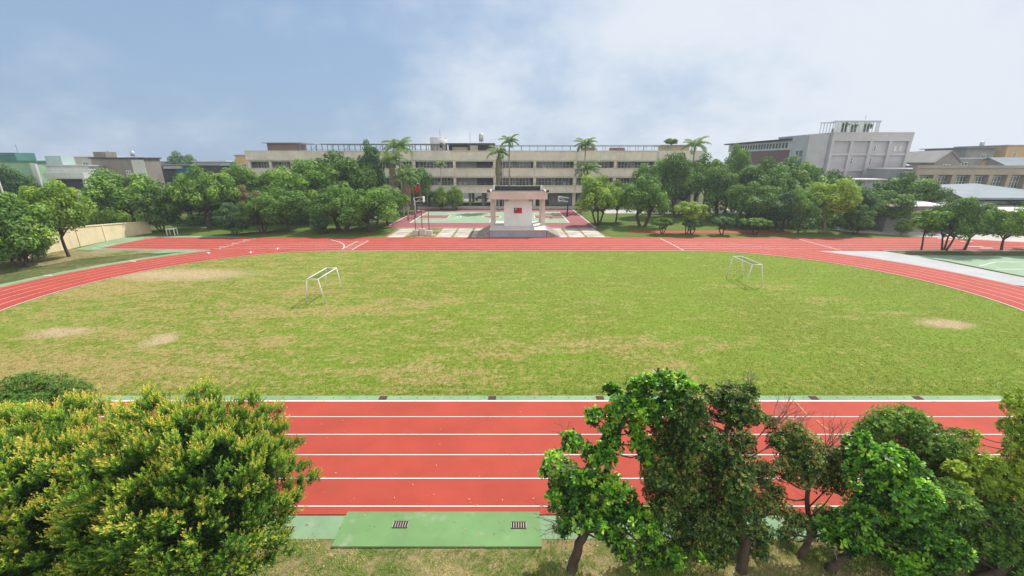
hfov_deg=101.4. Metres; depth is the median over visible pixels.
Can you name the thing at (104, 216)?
hedge
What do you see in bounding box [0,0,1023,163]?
sky
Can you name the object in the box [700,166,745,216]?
broadleaf tree
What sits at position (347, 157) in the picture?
araucaria tree
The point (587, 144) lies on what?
palm tree
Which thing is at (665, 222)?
clipped tree
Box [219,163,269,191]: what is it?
broadleaf tree
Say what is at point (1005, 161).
gabled house
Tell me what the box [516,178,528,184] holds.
window
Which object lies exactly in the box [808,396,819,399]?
drain grate
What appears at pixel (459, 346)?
infield
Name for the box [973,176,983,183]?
window
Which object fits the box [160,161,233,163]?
row house
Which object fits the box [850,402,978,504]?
grey green tree
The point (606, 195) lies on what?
broadleaf tree
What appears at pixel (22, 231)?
broadleaf tree
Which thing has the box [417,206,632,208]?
school forecourt
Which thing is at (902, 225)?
pale shrub
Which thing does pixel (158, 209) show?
broadleaf tree
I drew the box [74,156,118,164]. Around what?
row house
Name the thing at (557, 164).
window
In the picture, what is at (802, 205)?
broadleaf tree
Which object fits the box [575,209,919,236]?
lawn
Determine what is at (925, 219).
young tree
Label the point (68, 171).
row house
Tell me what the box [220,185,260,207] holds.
brown thicket
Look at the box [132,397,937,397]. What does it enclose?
gutter holes
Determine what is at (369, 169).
broadleaf tree
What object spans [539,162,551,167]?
window
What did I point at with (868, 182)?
utility shed
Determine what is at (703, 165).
broadleaf tree
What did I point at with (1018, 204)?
broadleaf tree
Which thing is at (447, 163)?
window
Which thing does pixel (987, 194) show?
metal roof hall
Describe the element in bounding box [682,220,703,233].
clipped tree
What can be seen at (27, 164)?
row house
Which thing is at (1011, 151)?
tall house
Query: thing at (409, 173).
palm tree
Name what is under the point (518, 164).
window
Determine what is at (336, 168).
broadleaf tree
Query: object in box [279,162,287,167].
window
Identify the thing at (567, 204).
basketball stand
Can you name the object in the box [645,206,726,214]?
hedge
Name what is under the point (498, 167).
palm tree
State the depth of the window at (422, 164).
102.99 m
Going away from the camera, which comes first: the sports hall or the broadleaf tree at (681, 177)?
the broadleaf tree at (681, 177)
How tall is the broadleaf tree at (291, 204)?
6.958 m
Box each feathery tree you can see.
[0,371,101,440]
[724,143,752,177]
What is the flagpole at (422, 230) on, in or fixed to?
on the paving bed
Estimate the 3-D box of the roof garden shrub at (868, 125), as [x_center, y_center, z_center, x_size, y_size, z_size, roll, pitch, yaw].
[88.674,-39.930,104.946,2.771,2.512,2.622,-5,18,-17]
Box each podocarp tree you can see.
[0,382,193,575]
[35,373,324,575]
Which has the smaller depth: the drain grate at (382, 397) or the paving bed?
the drain grate at (382, 397)
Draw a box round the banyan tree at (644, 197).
[620,174,670,226]
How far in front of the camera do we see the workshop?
92.45 m
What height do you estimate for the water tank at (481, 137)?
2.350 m
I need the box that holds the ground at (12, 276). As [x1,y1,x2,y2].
[0,188,1023,310]
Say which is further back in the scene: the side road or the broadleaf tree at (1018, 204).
the side road
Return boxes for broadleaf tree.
[0,162,46,203]
[0,191,60,266]
[12,243,48,262]
[15,178,97,256]
[79,168,166,221]
[130,184,182,231]
[163,164,242,228]
[165,150,196,163]
[179,201,200,220]
[191,198,224,213]
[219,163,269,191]
[234,194,283,233]
[241,179,269,194]
[249,165,289,188]
[250,187,312,231]
[266,162,340,222]
[288,150,378,192]
[305,185,373,230]
[332,157,380,194]
[340,188,399,231]
[367,184,409,225]
[396,163,433,211]
[574,174,624,224]
[613,179,629,221]
[631,158,667,215]
[662,151,705,216]
[674,201,709,232]
[687,152,732,206]
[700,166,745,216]
[725,181,759,225]
[730,156,801,194]
[731,185,785,228]
[759,190,807,231]
[768,154,830,190]
[787,187,822,233]
[803,178,862,232]
[811,169,864,194]
[839,204,876,233]
[844,186,890,229]
[869,171,955,202]
[869,190,917,219]
[998,200,1023,206]
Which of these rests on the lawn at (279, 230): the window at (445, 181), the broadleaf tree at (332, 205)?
the broadleaf tree at (332, 205)
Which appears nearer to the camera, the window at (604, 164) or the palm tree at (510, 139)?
the palm tree at (510, 139)
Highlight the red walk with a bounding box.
[629,231,794,232]
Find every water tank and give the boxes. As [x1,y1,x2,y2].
[430,129,446,150]
[479,133,482,142]
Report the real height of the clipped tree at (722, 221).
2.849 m
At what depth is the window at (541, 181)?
104.11 m
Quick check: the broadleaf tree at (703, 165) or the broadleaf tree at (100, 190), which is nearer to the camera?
the broadleaf tree at (100, 190)
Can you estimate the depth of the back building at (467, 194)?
129.18 m
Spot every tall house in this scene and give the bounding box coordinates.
[919,147,1002,157]
[953,145,1023,156]
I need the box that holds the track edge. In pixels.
[292,514,811,514]
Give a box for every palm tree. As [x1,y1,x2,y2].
[374,150,409,219]
[381,137,415,216]
[389,168,418,219]
[433,160,446,208]
[485,145,508,210]
[498,134,519,185]
[574,137,597,175]
[574,160,601,194]
[681,136,711,201]
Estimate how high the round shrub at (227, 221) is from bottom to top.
4.988 m
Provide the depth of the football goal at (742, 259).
37.66 m
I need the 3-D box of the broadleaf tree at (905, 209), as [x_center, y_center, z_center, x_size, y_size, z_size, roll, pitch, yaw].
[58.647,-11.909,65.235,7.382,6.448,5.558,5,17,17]
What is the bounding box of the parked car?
[475,195,488,200]
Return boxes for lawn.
[124,209,413,237]
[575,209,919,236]
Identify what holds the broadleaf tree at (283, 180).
on the lawn at (279, 230)
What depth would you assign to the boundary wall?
56.76 m
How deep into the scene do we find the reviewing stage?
63.63 m
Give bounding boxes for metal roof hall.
[940,183,1023,204]
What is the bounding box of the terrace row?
[865,165,1023,188]
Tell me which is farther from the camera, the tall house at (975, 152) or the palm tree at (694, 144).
the tall house at (975, 152)
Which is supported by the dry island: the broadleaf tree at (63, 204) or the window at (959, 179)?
the broadleaf tree at (63, 204)
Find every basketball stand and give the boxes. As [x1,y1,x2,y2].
[413,196,424,216]
[558,196,569,216]
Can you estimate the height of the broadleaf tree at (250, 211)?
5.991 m
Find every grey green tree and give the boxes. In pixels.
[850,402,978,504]
[934,476,1023,575]
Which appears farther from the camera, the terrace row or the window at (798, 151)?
the window at (798, 151)
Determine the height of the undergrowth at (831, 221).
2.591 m
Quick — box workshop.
[161,164,235,209]
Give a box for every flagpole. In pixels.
[412,185,418,235]
[419,180,425,234]
[426,196,432,234]
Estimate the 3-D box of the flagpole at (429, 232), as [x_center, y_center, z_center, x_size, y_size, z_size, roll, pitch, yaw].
[-12.280,-11.144,61.392,0.840,7.020,0.700,0,17,0]
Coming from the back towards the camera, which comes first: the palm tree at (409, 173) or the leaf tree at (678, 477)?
the palm tree at (409, 173)
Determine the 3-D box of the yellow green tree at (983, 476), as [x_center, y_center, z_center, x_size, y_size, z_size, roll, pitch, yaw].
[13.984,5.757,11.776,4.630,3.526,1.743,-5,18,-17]
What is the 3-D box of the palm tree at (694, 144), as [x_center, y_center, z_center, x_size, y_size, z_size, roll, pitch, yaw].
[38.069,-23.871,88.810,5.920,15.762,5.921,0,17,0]
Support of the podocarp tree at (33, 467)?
on the verge
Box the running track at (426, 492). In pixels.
[0,250,1023,513]
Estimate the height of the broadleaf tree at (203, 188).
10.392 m
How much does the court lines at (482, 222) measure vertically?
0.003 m
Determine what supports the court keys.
on the court floor
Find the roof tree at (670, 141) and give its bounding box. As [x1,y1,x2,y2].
[664,138,678,144]
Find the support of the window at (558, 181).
in the school building at (469, 169)
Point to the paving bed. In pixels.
(436, 231)
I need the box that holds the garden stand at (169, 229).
[165,228,177,234]
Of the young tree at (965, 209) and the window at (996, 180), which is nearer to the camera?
the young tree at (965, 209)
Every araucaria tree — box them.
[338,151,350,160]
[357,139,385,188]
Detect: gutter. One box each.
[94,396,1003,399]
[226,515,971,538]
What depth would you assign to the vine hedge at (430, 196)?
99.84 m
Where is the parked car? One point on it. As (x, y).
(478, 197)
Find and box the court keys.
[419,215,562,217]
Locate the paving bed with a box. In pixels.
[385,228,609,236]
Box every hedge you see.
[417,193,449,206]
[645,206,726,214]
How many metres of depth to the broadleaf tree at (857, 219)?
62.48 m
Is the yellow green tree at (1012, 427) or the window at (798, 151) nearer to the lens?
the yellow green tree at (1012, 427)
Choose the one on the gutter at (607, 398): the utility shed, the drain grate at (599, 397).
the drain grate at (599, 397)
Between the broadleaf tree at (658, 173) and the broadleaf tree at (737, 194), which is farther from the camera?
the broadleaf tree at (658, 173)
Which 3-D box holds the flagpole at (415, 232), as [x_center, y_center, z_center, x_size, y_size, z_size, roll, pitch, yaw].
[-14.360,-11.398,61.629,0.840,7.370,0.700,0,17,0]
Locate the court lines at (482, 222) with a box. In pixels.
[384,209,595,227]
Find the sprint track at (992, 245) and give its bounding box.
[104,237,1023,250]
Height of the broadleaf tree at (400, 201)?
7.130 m
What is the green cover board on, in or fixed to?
on the gutter at (325, 527)
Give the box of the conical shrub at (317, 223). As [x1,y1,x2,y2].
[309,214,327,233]
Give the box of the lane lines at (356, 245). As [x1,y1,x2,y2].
[0,237,1023,506]
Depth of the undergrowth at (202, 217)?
73.00 m
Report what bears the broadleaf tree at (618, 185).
on the lawn at (624, 224)
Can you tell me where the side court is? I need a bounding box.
[911,255,1023,275]
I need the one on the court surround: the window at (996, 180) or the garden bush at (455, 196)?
the garden bush at (455, 196)
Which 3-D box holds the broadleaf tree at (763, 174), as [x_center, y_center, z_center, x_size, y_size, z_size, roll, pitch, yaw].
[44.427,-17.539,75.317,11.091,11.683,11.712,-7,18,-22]
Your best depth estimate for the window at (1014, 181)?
89.23 m
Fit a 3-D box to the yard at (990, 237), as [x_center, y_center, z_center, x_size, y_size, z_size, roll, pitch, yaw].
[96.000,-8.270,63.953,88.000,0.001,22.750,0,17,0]
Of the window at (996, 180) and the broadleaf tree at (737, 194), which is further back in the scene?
the window at (996, 180)
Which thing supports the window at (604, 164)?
in the school building at (469, 169)
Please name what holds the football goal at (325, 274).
on the infield
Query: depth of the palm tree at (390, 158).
76.52 m
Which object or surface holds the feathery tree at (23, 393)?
on the verge
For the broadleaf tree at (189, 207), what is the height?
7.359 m
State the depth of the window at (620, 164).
103.00 m
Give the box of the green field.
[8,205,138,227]
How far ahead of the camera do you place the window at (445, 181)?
104.09 m
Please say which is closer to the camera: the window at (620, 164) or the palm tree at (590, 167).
the palm tree at (590, 167)
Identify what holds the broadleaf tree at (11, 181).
on the ground at (12, 276)
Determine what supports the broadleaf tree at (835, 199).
on the lawn at (624, 224)
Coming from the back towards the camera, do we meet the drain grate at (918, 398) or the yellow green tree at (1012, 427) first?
the drain grate at (918, 398)
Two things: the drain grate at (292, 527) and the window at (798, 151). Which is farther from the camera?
the window at (798, 151)
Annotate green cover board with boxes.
[331,512,541,547]
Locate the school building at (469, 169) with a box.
[244,142,703,205]
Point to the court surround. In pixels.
(575, 219)
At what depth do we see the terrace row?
88.22 m
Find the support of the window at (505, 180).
in the school building at (469, 169)
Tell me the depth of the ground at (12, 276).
45.79 m
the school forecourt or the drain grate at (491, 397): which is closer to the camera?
the drain grate at (491, 397)
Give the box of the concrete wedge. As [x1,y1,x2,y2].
[823,251,1023,285]
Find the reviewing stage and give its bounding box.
[476,185,559,236]
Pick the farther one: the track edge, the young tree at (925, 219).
the young tree at (925, 219)
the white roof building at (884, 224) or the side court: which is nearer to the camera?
the side court
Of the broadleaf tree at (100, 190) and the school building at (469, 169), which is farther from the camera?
the school building at (469, 169)
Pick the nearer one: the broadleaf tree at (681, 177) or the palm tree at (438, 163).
the broadleaf tree at (681, 177)
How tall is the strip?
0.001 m
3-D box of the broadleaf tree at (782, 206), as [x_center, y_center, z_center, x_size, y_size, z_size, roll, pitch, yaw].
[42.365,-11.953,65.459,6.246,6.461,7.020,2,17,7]
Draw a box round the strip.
[887,251,1023,255]
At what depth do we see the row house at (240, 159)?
119.59 m
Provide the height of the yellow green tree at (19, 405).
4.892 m
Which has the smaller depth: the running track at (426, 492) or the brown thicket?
the running track at (426, 492)
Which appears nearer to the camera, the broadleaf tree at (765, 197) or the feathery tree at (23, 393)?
the feathery tree at (23, 393)
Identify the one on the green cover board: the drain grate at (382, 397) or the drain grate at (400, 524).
the drain grate at (400, 524)
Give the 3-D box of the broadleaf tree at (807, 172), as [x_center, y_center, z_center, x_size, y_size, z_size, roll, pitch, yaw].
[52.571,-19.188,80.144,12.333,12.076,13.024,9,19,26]
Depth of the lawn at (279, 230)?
66.11 m
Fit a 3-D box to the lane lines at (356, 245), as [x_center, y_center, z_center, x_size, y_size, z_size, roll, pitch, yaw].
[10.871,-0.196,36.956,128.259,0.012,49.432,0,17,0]
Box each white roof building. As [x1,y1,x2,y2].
[869,198,985,231]
[993,205,1023,213]
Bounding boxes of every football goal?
[306,268,342,303]
[726,256,762,285]
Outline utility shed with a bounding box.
[840,178,891,190]
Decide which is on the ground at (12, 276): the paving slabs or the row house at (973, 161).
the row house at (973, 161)
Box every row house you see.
[0,153,49,203]
[43,156,104,200]
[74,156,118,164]
[88,152,164,207]
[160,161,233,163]
[233,155,247,181]
[959,158,986,164]
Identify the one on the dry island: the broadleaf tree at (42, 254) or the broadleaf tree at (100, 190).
the broadleaf tree at (42, 254)
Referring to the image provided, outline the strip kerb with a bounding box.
[882,250,1023,251]
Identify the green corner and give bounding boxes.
[77,236,229,252]
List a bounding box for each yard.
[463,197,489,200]
[833,224,1023,241]
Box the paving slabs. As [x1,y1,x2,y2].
[388,228,604,236]
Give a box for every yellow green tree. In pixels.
[0,400,53,549]
[939,442,1023,511]
[964,385,1023,541]
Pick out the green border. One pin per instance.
(23, 280)
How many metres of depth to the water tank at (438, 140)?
102.36 m
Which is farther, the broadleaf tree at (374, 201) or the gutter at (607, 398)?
the broadleaf tree at (374, 201)
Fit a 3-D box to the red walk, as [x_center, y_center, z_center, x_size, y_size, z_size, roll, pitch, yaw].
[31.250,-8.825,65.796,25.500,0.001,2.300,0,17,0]
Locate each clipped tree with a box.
[650,217,675,233]
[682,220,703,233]
[711,216,734,234]
[739,217,773,234]
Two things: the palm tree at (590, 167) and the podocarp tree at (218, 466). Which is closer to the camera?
the podocarp tree at (218, 466)
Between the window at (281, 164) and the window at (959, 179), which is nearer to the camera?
the window at (959, 179)
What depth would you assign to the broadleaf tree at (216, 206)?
72.79 m
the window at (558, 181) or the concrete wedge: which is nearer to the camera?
the concrete wedge
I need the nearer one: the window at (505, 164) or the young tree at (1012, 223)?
the young tree at (1012, 223)
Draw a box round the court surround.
[385,209,594,227]
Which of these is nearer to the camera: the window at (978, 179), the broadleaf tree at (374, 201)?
the broadleaf tree at (374, 201)
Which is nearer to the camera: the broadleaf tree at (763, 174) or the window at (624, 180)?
the broadleaf tree at (763, 174)
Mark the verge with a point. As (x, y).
(287, 563)
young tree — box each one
[909,208,954,249]
[922,195,984,250]
[949,198,1006,249]
[984,206,1023,249]
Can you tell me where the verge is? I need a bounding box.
[99,539,1018,575]
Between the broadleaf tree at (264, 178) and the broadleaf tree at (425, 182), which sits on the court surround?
the broadleaf tree at (425, 182)
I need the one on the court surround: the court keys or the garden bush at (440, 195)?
the garden bush at (440, 195)
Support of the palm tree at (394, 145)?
on the court surround
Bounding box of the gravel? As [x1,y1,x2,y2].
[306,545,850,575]
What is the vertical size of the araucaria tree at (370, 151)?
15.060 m
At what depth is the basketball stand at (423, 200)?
83.07 m
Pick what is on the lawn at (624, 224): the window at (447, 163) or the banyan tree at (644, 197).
the banyan tree at (644, 197)
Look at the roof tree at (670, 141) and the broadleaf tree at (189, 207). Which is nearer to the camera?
the broadleaf tree at (189, 207)
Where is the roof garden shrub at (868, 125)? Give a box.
[864,123,873,130]
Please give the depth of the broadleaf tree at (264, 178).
76.28 m
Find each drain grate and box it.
[279,526,294,532]
[378,396,387,399]
[392,521,408,527]
[488,396,495,399]
[511,521,525,528]
[596,396,603,399]
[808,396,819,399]
[911,396,923,399]
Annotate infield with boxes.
[0,251,1023,395]
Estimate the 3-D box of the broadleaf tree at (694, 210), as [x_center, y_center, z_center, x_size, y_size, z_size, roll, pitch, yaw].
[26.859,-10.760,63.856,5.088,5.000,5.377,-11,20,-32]
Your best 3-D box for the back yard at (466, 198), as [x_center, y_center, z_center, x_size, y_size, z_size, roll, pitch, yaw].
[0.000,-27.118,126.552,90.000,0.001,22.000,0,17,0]
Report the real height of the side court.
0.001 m
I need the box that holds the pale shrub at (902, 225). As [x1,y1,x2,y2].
[893,218,915,233]
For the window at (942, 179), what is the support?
in the terrace row
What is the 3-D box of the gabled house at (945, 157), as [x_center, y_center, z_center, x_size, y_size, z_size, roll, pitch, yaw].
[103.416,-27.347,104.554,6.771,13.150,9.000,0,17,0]
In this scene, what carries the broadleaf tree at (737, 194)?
on the lawn at (624, 224)
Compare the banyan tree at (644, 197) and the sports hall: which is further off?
the sports hall
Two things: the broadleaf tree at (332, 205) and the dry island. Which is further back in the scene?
the broadleaf tree at (332, 205)
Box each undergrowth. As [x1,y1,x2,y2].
[181,211,372,225]
[709,209,878,229]
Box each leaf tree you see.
[533,367,710,574]
[638,369,813,574]
[758,396,857,559]
[792,428,979,575]
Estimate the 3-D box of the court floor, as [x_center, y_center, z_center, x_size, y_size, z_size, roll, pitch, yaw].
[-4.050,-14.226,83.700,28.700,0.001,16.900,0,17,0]
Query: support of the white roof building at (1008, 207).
on the yard at (990, 237)
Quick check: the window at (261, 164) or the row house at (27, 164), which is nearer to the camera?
the row house at (27, 164)
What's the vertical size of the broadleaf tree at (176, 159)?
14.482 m
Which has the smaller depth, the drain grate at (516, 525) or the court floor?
the drain grate at (516, 525)
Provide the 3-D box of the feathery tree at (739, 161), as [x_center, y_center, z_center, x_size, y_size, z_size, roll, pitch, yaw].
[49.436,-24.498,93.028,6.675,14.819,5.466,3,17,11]
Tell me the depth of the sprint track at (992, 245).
56.16 m
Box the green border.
[0,250,208,286]
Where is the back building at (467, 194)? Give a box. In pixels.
[463,193,488,196]
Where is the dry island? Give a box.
[0,249,158,273]
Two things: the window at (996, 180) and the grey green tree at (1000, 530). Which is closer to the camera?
the grey green tree at (1000, 530)
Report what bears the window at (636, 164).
in the school building at (469, 169)
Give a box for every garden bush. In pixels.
[430,186,448,209]
[447,185,464,209]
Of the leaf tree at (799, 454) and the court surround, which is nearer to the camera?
the leaf tree at (799, 454)
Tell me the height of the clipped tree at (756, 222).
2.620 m
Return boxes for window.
[258,162,266,167]
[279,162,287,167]
[420,162,433,167]
[437,162,449,167]
[437,178,450,184]
[499,178,511,184]
[503,162,511,167]
[516,162,530,167]
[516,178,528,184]
[538,178,551,184]
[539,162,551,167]
[555,162,569,167]
[555,178,567,184]
[595,162,607,167]
[617,162,630,167]
[617,178,629,184]
[634,162,648,167]
[794,149,802,164]
[937,176,947,183]
[954,176,965,183]
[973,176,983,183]
[991,176,1002,185]
[1008,176,1020,187]
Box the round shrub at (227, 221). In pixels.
[212,202,255,234]
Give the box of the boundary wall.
[0,221,151,263]
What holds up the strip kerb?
on the strip
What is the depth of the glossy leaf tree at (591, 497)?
10.54 m
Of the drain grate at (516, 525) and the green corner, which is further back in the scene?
the green corner
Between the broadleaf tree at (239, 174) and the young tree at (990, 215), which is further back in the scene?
the broadleaf tree at (239, 174)
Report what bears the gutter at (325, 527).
on the ground at (12, 276)
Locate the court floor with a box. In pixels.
[412,212,567,221]
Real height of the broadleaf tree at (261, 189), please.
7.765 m
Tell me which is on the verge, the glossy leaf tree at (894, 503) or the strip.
the glossy leaf tree at (894, 503)
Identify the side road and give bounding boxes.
[604,209,743,212]
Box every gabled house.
[905,150,963,167]
[983,157,1023,164]
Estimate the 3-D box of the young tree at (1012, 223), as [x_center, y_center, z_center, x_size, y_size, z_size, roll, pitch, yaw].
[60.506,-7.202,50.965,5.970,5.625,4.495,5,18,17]
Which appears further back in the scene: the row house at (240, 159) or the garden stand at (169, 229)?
the row house at (240, 159)
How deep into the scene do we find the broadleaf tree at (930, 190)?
69.39 m
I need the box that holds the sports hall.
[724,120,914,177]
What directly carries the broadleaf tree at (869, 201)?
on the lawn at (624, 224)
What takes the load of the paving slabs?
on the paving bed

